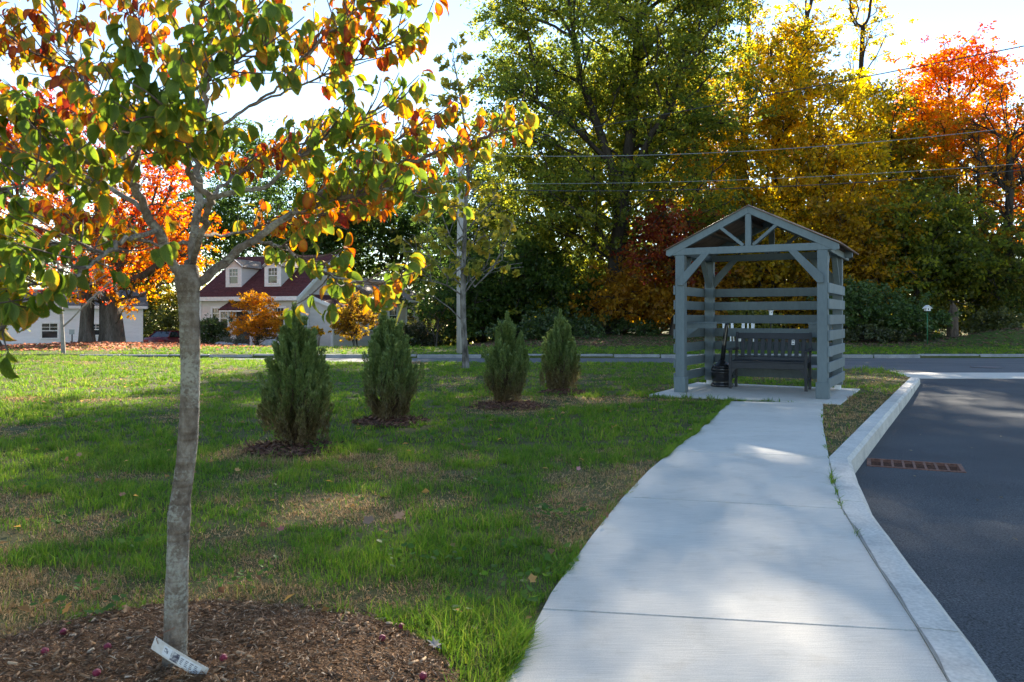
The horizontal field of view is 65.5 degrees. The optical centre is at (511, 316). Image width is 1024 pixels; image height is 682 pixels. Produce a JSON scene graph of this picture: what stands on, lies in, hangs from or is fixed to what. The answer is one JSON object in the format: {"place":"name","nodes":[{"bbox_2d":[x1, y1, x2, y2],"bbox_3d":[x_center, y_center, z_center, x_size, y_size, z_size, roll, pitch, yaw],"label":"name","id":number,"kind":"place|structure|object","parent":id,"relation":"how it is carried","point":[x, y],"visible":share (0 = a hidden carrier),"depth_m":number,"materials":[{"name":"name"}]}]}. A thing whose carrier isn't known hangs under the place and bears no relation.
{"place":"outdoors","nodes":[
{"label":"outdoors","id":0,"kind":"place"},
{"bbox_2d":[0,354,910,681],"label":"lawn","id":1,"kind":"structure","parent":0,"point":[296,519],"depth_m":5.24,"materials":[{"name":"plant"}]},
{"bbox_2d":[62,601,71,613],"bbox_3d":[-1.699,1.109,3.042,0.054,0.007,0.052,-17,35,26],"label":"fallen leaf","id":2,"kind":"object","parent":1,"relation":"on","point":[66,608],"visible":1,"depth_m":3.04,"materials":[{"name":"orange plant"}]},
{"bbox_2d":[0,595,463,681],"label":"mulch bed","id":3,"kind":"object","parent":1,"relation":"on","point":[42,678],"visible":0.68,"depth_m":2.65,"materials":[{"name":"wood"}]},
{"bbox_2d":[41,647,48,654],"bbox_3d":[-1.531,1.094,2.608,0.024,0.024,0.024,-30,-13,0],"label":"dogwood fruit","id":4,"kind":"object","parent":3,"relation":"on","point":[44,649],"visible":1,"depth_m":2.60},
{"bbox_2d":[92,668,100,676],"bbox_3d":[-1.275,1.092,2.444,0.024,0.024,0.024,16,0,-35],"label":"dogwood fruit","id":5,"kind":"object","parent":3,"relation":"on","point":[96,672],"visible":0.99,"depth_m":2.44,"materials":[{"name":"food"}]},
{"bbox_2d":[151,628,208,674],"bbox_3d":[-1.018,1.049,2.442,0.206,0.187,0.041,0,0,3],"label":"plant label","id":6,"kind":"object","parent":3,"relation":"on","point":[171,654],"visible":0.98,"depth_m":2.43,"materials":[{"name":"plastic"}]},
{"bbox_2d":[219,654,226,661],"bbox_3d":[-0.916,1.081,2.526,0.024,0.024,0.024,-36,0,2],"label":"dogwood fruit","id":7,"kind":"object","parent":3,"relation":"on","point":[224,657],"visible":0.96,"depth_m":2.52,"materials":[{"name":"food"}]},
{"bbox_2d":[0,0,538,666],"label":"dogwood tree","id":8,"kind":"object","parent":3,"relation":"on","point":[166,124],"visible":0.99,"depth_m":2.40,"materials":[{"name":"green plant"}]},
{"bbox_2d":[419,671,426,679],"bbox_3d":[-0.278,1.121,2.490,0.024,0.024,0.024,-15,-31,0],"label":"dogwood fruit","id":9,"kind":"object","parent":3,"relation":"on","point":[422,675],"visible":1,"depth_m":2.48,"materials":[{"name":"food"}]},
{"bbox_2d":[426,635,443,648],"bbox_3d":[-0.264,1.111,2.723,0.060,0.007,0.054,14,20,-17],"label":"fallen leaf","id":10,"kind":"object","parent":3,"relation":"on","point":[434,643],"visible":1,"depth_m":2.72,"materials":[{"name":"grey plant"}]},
{"bbox_2d":[256,301,334,445],"bbox_3d":[-1.942,0.518,7.091,0.718,1.324,0.726,0,0,0],"label":"juniper","id":11,"kind":"object","parent":1,"relation":"on","point":[302,405],"visible":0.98,"depth_m":6.99,"materials":[{"name":"green plant"}]},
{"bbox_2d":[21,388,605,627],"bbox_3d":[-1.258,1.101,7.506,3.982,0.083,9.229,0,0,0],"label":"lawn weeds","id":12,"kind":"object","parent":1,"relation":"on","point":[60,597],"visible":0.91,"depth_m":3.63,"materials":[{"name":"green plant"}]},
{"bbox_2d":[0,376,690,617],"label":"lawn litter","id":13,"kind":"object","parent":1,"relation":"on","point":[220,589],"visible":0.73,"depth_m":4.99,"materials":[{"name":"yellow plant"}]},
{"bbox_2d":[363,515,374,523],"bbox_3d":[-0.791,1.110,4.366,0.066,0.008,0.059,-23,51,-28],"label":"fallen leaf","id":14,"kind":"object","parent":1,"relation":"on","point":[368,520],"visible":1,"depth_m":4.37,"materials":[{"name":"beige plant"}]},
{"bbox_2d":[361,309,424,419],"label":"juniper","id":15,"kind":"object","parent":1,"relation":"on","point":[390,376],"visible":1,"depth_m":8.75,"materials":[{"name":"green plant"}]},
{"bbox_2d":[394,510,404,518],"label":"fallen leaf","id":16,"kind":"object","parent":1,"relation":"on","point":[399,514],"visible":1,"depth_m":4.46,"materials":[{"name":"beige plant"}]},
{"bbox_2d":[241,388,586,457],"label":"mulch beds","id":17,"kind":"object","parent":1,"relation":"on","point":[266,447],"visible":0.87,"depth_m":8.52,"materials":[{"name":"brown wood"}]},
{"bbox_2d":[390,32,524,367],"bbox_3d":[-1.257,-2.596,18.422,3.140,7.600,2.718,0,0,25],"label":"street tree","id":18,"kind":"object","parent":1,"relation":"on","point":[463,246],"visible":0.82,"depth_m":18.15,"materials":[{"name":"green plant"}]},
{"bbox_2d":[481,311,530,405],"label":"juniper","id":19,"kind":"object","parent":1,"relation":"on","point":[507,359],"visible":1,"depth_m":10.36,"materials":[{"name":"green plant"}]},
{"bbox_2d":[528,573,536,581],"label":"fallen leaf","id":20,"kind":"object","parent":1,"relation":"on","point":[531,577],"visible":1,"depth_m":3.39,"materials":[{"name":"plant"}]},
{"bbox_2d":[539,308,581,392],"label":"juniper","id":21,"kind":"object","parent":1,"relation":"on","point":[561,361],"visible":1,"depth_m":12.18,"materials":[{"name":"green plant"}]},
{"bbox_2d":[0,325,1023,357],"bbox_3d":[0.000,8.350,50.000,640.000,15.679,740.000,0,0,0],"label":"ground","id":22,"kind":"structure","parent":0,"point":[1000,335],"depth_m":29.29,"materials":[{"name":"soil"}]},
{"bbox_2d":[0,237,38,346],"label":"yellow tree","id":23,"kind":"object","parent":22,"relation":"on","point":[5,286],"visible":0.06,"depth_m":30.13,"materials":[{"name":"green plant"}]},
{"bbox_2d":[23,237,117,352],"bbox_3d":[-14.072,-0.749,25.087,3.984,3.912,2.949,0,0,28],"label":"young tree","id":24,"kind":"object","parent":22,"relation":"on","point":[62,326],"visible":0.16,"depth_m":25.15,"materials":[{"name":"orange plant"}]},
{"bbox_2d":[0,81,141,342],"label":"maple tree","id":25,"kind":"object","parent":22,"relation":"on","point":[86,329],"visible":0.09,"depth_m":37.75,"materials":[{"name":"orange plant"}]},
{"bbox_2d":[69,329,74,343],"bbox_3d":[-19.889,0.905,35.992,0.240,0.690,0.045,0,0,0],"label":"sign","id":26,"kind":"object","parent":22,"relation":"on","point":[71,331],"visible":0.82,"depth_m":35.97,"materials":[{"name":"white metal"}]},
{"bbox_2d":[0,289,147,344],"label":"white building","id":27,"kind":"structure","parent":22,"relation":"on","point":[46,330],"depth_m":45.28,"materials":[{"name":"white paint"}]},
{"bbox_2d":[39,322,59,338],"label":"window","id":28,"kind":"structure","parent":27,"relation":"in","point":[48,330],"depth_m":44.80,"materials":[{"name":"white glass"}]},
{"bbox_2d":[94,323,98,335],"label":"window","id":29,"kind":"structure","parent":27,"relation":"in","point":[96,325],"depth_m":45.87,"materials":[{"name":"white glass"}]},
{"bbox_2d":[34,144,228,341],"bbox_3d":[-18.251,-3.900,38.479,8.246,10.744,6.119,0,0,-43],"label":"maple tree","id":30,"kind":"object","parent":22,"relation":"on","point":[111,326],"visible":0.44,"depth_m":38.20,"materials":[{"name":"orange plant"}]},
{"bbox_2d":[76,182,219,334],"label":"broadleaf tree","id":31,"kind":"object","parent":22,"relation":"on","point":[169,294],"visible":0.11,"depth_m":63.86,"materials":[{"name":"orange plant"}]},
{"bbox_2d":[143,302,178,336],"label":"shrub","id":32,"kind":"object","parent":22,"relation":"on","point":[171,319],"visible":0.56,"depth_m":57.18,"materials":[{"name":"green plant"}]},
{"bbox_2d":[143,330,179,342],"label":"parked car","id":33,"kind":"object","parent":22,"relation":"on","point":[158,336],"visible":0.18,"depth_m":55.65,"materials":[{"name":"paint"}]},
{"bbox_2d":[0,341,361,350],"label":"leaf litter","id":34,"kind":"object","parent":22,"relation":"on","point":[92,344],"visible":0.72,"depth_m":32.59,"materials":[{"name":"orange plant"}]},
{"bbox_2d":[200,312,235,343],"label":"evergreen shrub","id":35,"kind":"object","parent":22,"relation":"on","point":[206,327],"visible":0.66,"depth_m":41.14,"materials":[{"name":"green plant"}]},
{"bbox_2d":[149,114,289,273],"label":"broadleaf tree","id":36,"kind":"object","parent":22,"relation":"on","point":[227,208],"visible":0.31,"depth_m":64.26,"materials":[{"name":"green plant"}]},
{"bbox_2d":[218,332,258,343],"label":"shrub","id":37,"kind":"object","parent":22,"relation":"on","point":[238,341],"visible":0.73,"depth_m":40.18,"materials":[{"name":"green plant"}]},
{"bbox_2d":[223,291,283,344],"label":"japanese maple","id":38,"kind":"object","parent":22,"relation":"on","point":[261,325],"visible":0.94,"depth_m":40.65,"materials":[{"name":"orange plant"}]},
{"bbox_2d":[252,329,278,344],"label":"shrub","id":39,"kind":"object","parent":22,"relation":"on","point":[262,337],"visible":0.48,"depth_m":40.30,"materials":[{"name":"green plant"}]},
{"bbox_2d":[262,339,279,345],"bbox_3d":[-11.886,1.506,39.214,0.904,0.831,0.751,0,0,0],"label":"rock","id":40,"kind":"object","parent":22,"relation":"on","point":[267,342],"visible":0.3,"depth_m":38.95,"materials":[{"name":"stone"}]},
{"bbox_2d":[213,151,388,277],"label":"broadleaf tree","id":41,"kind":"object","parent":22,"relation":"on","point":[281,203],"visible":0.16,"depth_m":61.81,"materials":[{"name":"green plant"}]},
{"bbox_2d":[199,254,424,346],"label":"cream house","id":42,"kind":"structure","parent":22,"relation":"on","point":[241,275],"depth_m":45.52,"materials":[{"name":"beige paint"}]},
{"bbox_2d":[211,306,229,326],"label":"window","id":43,"kind":"structure","parent":42,"relation":"in","point":[214,310],"depth_m":45.39,"materials":[{"name":"white glass"}]},
{"bbox_2d":[227,267,239,284],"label":"window","id":44,"kind":"structure","parent":42,"relation":"in","point":[233,272],"depth_m":46.04,"materials":[{"name":"white glass"}]},
{"bbox_2d":[234,309,251,344],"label":"door","id":45,"kind":"structure","parent":42,"relation":"in","point":[237,314],"depth_m":44.92,"materials":[{"name":"wood"}]},
{"bbox_2d":[266,266,278,283],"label":"window","id":46,"kind":"structure","parent":42,"relation":"in","point":[272,272],"depth_m":45.29,"materials":[{"name":"white glass"}]},
{"bbox_2d":[262,306,285,328],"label":"window","id":47,"kind":"structure","parent":42,"relation":"in","point":[281,308],"depth_m":44.26,"materials":[{"name":"white glass"}]},
{"bbox_2d":[388,305,397,323],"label":"window","id":48,"kind":"structure","parent":42,"relation":"in","point":[393,313],"depth_m":52.15,"materials":[{"name":"white glass"}]},
{"bbox_2d":[406,306,413,324],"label":"window","id":49,"kind":"structure","parent":42,"relation":"in","point":[407,308],"depth_m":54.37,"materials":[{"name":"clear glass"}]},
{"bbox_2d":[310,325,324,346],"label":"potted mums","id":50,"kind":"object","parent":22,"relation":"on","point":[321,332],"visible":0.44,"depth_m":42.10,"materials":[{"name":"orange plant"}]},
{"bbox_2d":[328,290,380,345],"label":"japanese maple","id":51,"kind":"object","parent":22,"relation":"on","point":[346,325],"visible":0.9,"depth_m":40.22,"materials":[{"name":"yellow plant"}]},
{"bbox_2d":[323,131,457,289],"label":"broadleaf tree","id":52,"kind":"object","parent":22,"relation":"on","point":[401,219],"visible":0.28,"depth_m":64.36,"materials":[{"name":"green plant"}]},
{"bbox_2d":[397,319,447,346],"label":"evergreen shrub","id":53,"kind":"object","parent":22,"relation":"on","point":[416,331],"visible":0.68,"depth_m":41.68,"materials":[{"name":"green plant"}]},
{"bbox_2d":[408,302,454,346],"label":"bare shrub","id":54,"kind":"object","parent":22,"relation":"on","point":[437,329],"visible":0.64,"depth_m":40.78,"materials":[{"name":"grey plant"}]},
{"bbox_2d":[456,141,469,353],"bbox_3d":[-1.507,-2.295,25.173,0.506,6.950,0.275,0,0,11],"label":"utility pole","id":55,"kind":"object","parent":22,"relation":"on","point":[458,334],"visible":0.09,"depth_m":25.10,"materials":[{"name":"grey wood"}]},
{"bbox_2d":[396,160,451,324],"bbox_3d":[-2.753,-2.200,24.491,2.527,6.704,0.060,0,0,-34],"label":"guy wire","id":56,"kind":"object","parent":55,"relation":"attached to","point":[408,286],"visible":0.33,"depth_m":24.07,"materials":[{"name":"grey plastic"}]},
{"bbox_2d":[470,170,1022,190],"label":"overhead wire","id":57,"kind":"object","parent":55,"relation":"attached to","point":[759,187],"visible":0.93,"depth_m":23.11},
{"bbox_2d":[481,163,1023,183],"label":"overhead wire","id":58,"kind":"object","parent":55,"relation":"attached to","point":[726,180],"visible":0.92,"depth_m":23.39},
{"bbox_2d":[490,126,1023,156],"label":"overhead wire","id":59,"kind":"object","parent":55,"relation":"attached to","point":[774,149],"visible":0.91,"depth_m":23.02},
{"bbox_2d":[410,161,526,342],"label":"broadleaf tree","id":60,"kind":"object","parent":22,"relation":"on","point":[446,216],"visible":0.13,"depth_m":48.66,"materials":[{"name":"green plant"}]},
{"bbox_2d":[399,231,616,338],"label":"understory tree","id":61,"kind":"object","parent":22,"relation":"on","point":[480,301],"visible":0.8,"depth_m":40.03,"materials":[{"name":"green plant"}]},
{"bbox_2d":[27,196,1023,346],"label":"distant woodland","id":62,"kind":"object","parent":22,"relation":"on","point":[451,340],"visible":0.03,"depth_m":59.01,"materials":[{"name":"green plant"}]},
{"bbox_2d":[475,303,605,339],"bbox_3d":[1.301,0.257,36.051,5.930,1.793,3.748,0,0,0],"label":"shrub","id":63,"kind":"object","parent":22,"relation":"on","point":[539,326],"visible":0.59,"depth_m":35.55,"materials":[{"name":"green plant"}]},
{"bbox_2d":[440,115,646,325],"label":"broadleaf tree","id":64,"kind":"object","parent":22,"relation":"on","point":[566,242],"visible":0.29,"depth_m":42.61,"materials":[{"name":"green plant"}]},
{"bbox_2d":[80,354,1023,357],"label":"street kerb","id":65,"kind":"structure","parent":22,"relation":"on","point":[668,356],"depth_m":24.24,"materials":[{"name":"concrete"}]},
{"bbox_2d":[564,137,617,328],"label":"dark trunk","id":66,"kind":"object","parent":22,"relation":"on","point":[594,244],"visible":0.08,"depth_m":43.90,"materials":[{"name":"brown plant"}]},
{"bbox_2d":[505,39,715,324],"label":"broadleaf tree","id":67,"kind":"object","parent":22,"relation":"on","point":[635,153],"visible":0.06,"depth_m":50.95,"materials":[{"name":"green plant"}]},
{"bbox_2d":[568,307,669,335],"bbox_3d":[4.730,0.226,38.905,5.857,1.453,3.335,0,0,0],"label":"shrub","id":68,"kind":"object","parent":22,"relation":"on","point":[618,326],"visible":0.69,"depth_m":38.41,"materials":[{"name":"green plant"}]},
{"bbox_2d":[452,0,792,332],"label":"oak tree","id":69,"kind":"object","parent":22,"relation":"on","point":[678,64],"visible":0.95,"depth_m":39.39,"materials":[{"name":"green plant"}]},
{"bbox_2d":[564,248,764,333],"bbox_3d":[7.251,-1.320,39.724,9.561,4.573,7.683,0,0,0],"label":"understory tree","id":70,"kind":"object","parent":22,"relation":"on","point":[653,300],"visible":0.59,"depth_m":38.29,"materials":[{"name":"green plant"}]},
{"bbox_2d":[606,193,731,335],"bbox_3d":[7.749,-2.496,37.744,5.285,6.936,5.022,0,0,43],"label":"understory tree","id":71,"kind":"object","parent":22,"relation":"on","point":[663,238],"visible":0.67,"depth_m":37.47,"materials":[{"name":"red plant"}]},
{"bbox_2d":[664,137,713,203],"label":"dark trunk","id":72,"kind":"object","parent":22,"relation":"on","point":[696,184],"visible":0.08,"depth_m":43.94,"materials":[{"name":"brown plant"}]},
{"bbox_2d":[635,50,764,236],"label":"broadleaf tree","id":73,"kind":"object","parent":22,"relation":"on","point":[714,145],"visible":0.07,"depth_m":51.55,"materials":[{"name":"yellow plant"}]},
{"bbox_2d":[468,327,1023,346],"bbox_3d":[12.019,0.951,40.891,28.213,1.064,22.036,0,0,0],"label":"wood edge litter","id":74,"kind":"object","parent":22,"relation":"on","point":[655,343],"visible":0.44,"depth_m":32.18,"materials":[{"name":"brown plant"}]},
{"bbox_2d":[739,323,754,341],"bbox_3d":[8.994,0.632,30.534,0.500,0.922,0.557,0,0,30],"label":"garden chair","id":75,"kind":"object","parent":22,"relation":"on","point":[743,325],"visible":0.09,"depth_m":30.71,"materials":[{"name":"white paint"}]},
{"bbox_2d":[724,0,779,299],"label":"tall thin tree","id":76,"kind":"object","parent":22,"relation":"on","point":[766,12],"visible":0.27,"depth_m":47.63,"materials":[{"name":"yellow plant"}]},
{"bbox_2d":[718,297,787,328],"bbox_3d":[11.068,0.043,36.964,3.426,1.936,2.530,0,0,15],"label":"sunlit shrub","id":77,"kind":"object","parent":22,"relation":"on","point":[751,312],"visible":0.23,"depth_m":36.65,"materials":[{"name":"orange plant"}]},
{"bbox_2d":[678,0,867,312],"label":"yellow tree","id":78,"kind":"object","parent":22,"relation":"on","point":[799,55],"visible":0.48,"depth_m":42.51,"materials":[{"name":"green plant"}]},
{"bbox_2d":[696,213,853,328],"bbox_3d":[12.982,-2.355,40.060,10.744,6.591,8.125,0,0,32],"label":"understory tree","id":79,"kind":"object","parent":22,"relation":"on","point":[759,278],"visible":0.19,"depth_m":38.17,"materials":[{"name":"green plant"}]},
{"bbox_2d":[770,0,848,138],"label":"tall thin tree","id":80,"kind":"object","parent":22,"relation":"on","point":[816,10],"visible":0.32,"depth_m":47.67,"materials":[{"name":"yellow plant"}]},
{"bbox_2d":[734,65,935,276],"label":"yellow tree","id":81,"kind":"object","parent":22,"relation":"on","point":[844,157],"visible":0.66,"depth_m":40.25,"materials":[{"name":"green plant"}]},
{"bbox_2d":[773,189,949,328],"bbox_3d":[16.144,-2.586,37.580,7.531,7.121,6.961,0,0,0],"label":"understory tree","id":82,"kind":"object","parent":22,"relation":"on","point":[860,228],"visible":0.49,"depth_m":36.63,"materials":[{"name":"green plant"}]},
{"bbox_2d":[834,0,918,170],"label":"tall thin tree","id":83,"kind":"object","parent":22,"relation":"on","point":[863,25],"visible":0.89,"depth_m":47.99,"materials":[{"name":"yellow plant"}]},
{"bbox_2d":[856,104,896,205],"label":"dark trunk","id":84,"kind":"object","parent":22,"relation":"on","point":[889,178],"visible":0.14,"depth_m":42.92,"materials":[{"name":"brown plant"}]},
{"bbox_2d":[806,275,961,339],"bbox_3d":[15.574,-0.355,33.694,6.114,2.885,3.749,0,0,0],"label":"green shrub","id":85,"kind":"object","parent":22,"relation":"on","point":[873,309],"visible":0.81,"depth_m":33.20,"materials":[{"name":"green plant"}]},
{"bbox_2d":[812,69,957,228],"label":"yellow tree","id":86,"kind":"object","parent":22,"relation":"on","point":[907,100],"visible":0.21,"depth_m":43.27,"materials":[{"name":"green plant"}]},
{"bbox_2d":[843,319,942,342],"bbox_3d":[15.471,0.588,32.960,4.263,1.067,2.844,0,0,0],"label":"shrub","id":87,"kind":"object","parent":22,"relation":"on","point":[872,332],"visible":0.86,"depth_m":32.53,"materials":[{"name":"green plant"}]},
{"bbox_2d":[829,378,996,681],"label":"kerb","id":88,"kind":"structure","parent":22,"relation":"on","point":[956,656],"depth_m":3.75,"materials":[{"name":"concrete"}]},
{"bbox_2d":[922,305,931,344],"bbox_3d":[16.170,0.335,31.000,0.280,1.600,0.240,0,0,0],"label":"bird feeder","id":89,"kind":"object","parent":22,"relation":"on","point":[927,308],"visible":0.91,"depth_m":30.98,"materials":[{"name":"white plastic"}]},
{"bbox_2d":[843,169,1023,335],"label":"understory tree","id":90,"kind":"object","parent":22,"relation":"on","point":[926,251],"visible":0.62,"depth_m":36.35,"materials":[{"name":"green plant"}]},
{"bbox_2d":[870,20,1023,327],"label":"maple tree","id":91,"kind":"object","parent":22,"relation":"on","point":[943,111],"visible":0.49,"depth_m":44.31,"materials":[{"name":"orange plant"}]},
{"bbox_2d":[946,302,958,337],"bbox_3d":[18.826,0.141,34.019,0.624,1.621,0.621,0,0,0],"label":"broken stump","id":92,"kind":"object","parent":22,"relation":"on","point":[953,331],"visible":0.66,"depth_m":33.83,"materials":[{"name":"brown wood"}]},
{"bbox_2d":[891,195,1023,334],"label":"understory tree","id":93,"kind":"object","parent":22,"relation":"on","point":[1008,284],"visible":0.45,"depth_m":36.91,"materials":[{"name":"green plant"}]},
{"bbox_2d":[951,131,1010,299],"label":"dark trunk","id":94,"kind":"object","parent":22,"relation":"on","point":[978,187],"visible":0.23,"depth_m":41.96,"materials":[{"name":"brown plant"}]},
{"bbox_2d":[939,76,1023,314],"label":"maple tree","id":95,"kind":"object","parent":22,"relation":"on","point":[1006,183],"visible":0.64,"depth_m":39.88,"materials":[{"name":"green plant"}]},
{"bbox_2d":[958,88,1023,242],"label":"maple tree","id":96,"kind":"object","parent":22,"relation":"on","point":[1018,198],"visible":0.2,"depth_m":43.92,"materials":[{"name":"orange plant"}]},
{"bbox_2d":[959,306,1023,333],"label":"shrub","id":97,"kind":"object","parent":22,"relation":"on","point":[1003,319],"visible":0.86,"depth_m":33.71,"materials":[{"name":"green plant"}]},
{"bbox_2d":[0,0,1023,342],"label":"sky","id":98,"kind":"structure","parent":0,"point":[937,18],"materials":[{"name":"white"}]},
{"bbox_2d":[4,46,1023,215],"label":"overhead wire","id":99,"kind":"object","parent":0,"point":[717,104],"visible":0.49,"depth_m":25.77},
{"bbox_2d":[202,358,1023,372],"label":"street","id":100,"kind":"structure","parent":0,"point":[942,365],"depth_m":21.89,"materials":[{"name":"grey asphalt"}]},
{"bbox_2d":[508,382,947,681],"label":"sidewalk","id":101,"kind":"structure","parent":0,"point":[726,545],"depth_m":3.48,"materials":[{"name":"concrete"}]},
{"bbox_2d":[710,323,733,386],"bbox_3d":[3.470,0.615,13.151,0.376,1.062,0.373,0,0,0],"label":"ash receptacle","id":102,"kind":"object","parent":101,"relation":"on","point":[719,371],"visible":0.83,"depth_m":13.05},
{"bbox_2d":[663,204,858,398],"bbox_3d":[4.011,-0.252,12.647,2.532,2.794,2.413,0,0,29],"label":"wooden shelter","id":103,"kind":"object","parent":101,"relation":"on","point":[704,247],"visible":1,"depth_m":12.54,"materials":[{"name":"paint"}]},
{"bbox_2d":[727,332,812,391],"bbox_3d":[4.123,0.696,12.717,1.224,0.900,0.599,0,0,28],"label":"slatted bench","id":104,"kind":"object","parent":101,"relation":"on","point":[802,364],"visible":1,"depth_m":12.76,"materials":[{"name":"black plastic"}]},
{"bbox_2d":[855,379,1023,681],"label":"parking lot","id":105,"kind":"structure","parent":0,"point":[960,548],"depth_m":5.50,"materials":[{"name":"grey asphalt"}]},
{"bbox_2d":[867,458,966,472],"bbox_3d":[3.526,1.607,6.981,0.780,0.626,0.440,0,0,24],"label":"drain grate","id":106,"kind":"object","parent":105,"relation":"in","point":[917,465],"visible":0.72,"depth_m":7.04,"materials":[{"name":"metal"}]},
{"bbox_2d":[900,373,1023,378],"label":"driveway apron","id":107,"kind":"object","parent":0,"point":[968,375],"visible":0.35,"depth_m":16.86,"materials":[{"name":"concrete"}]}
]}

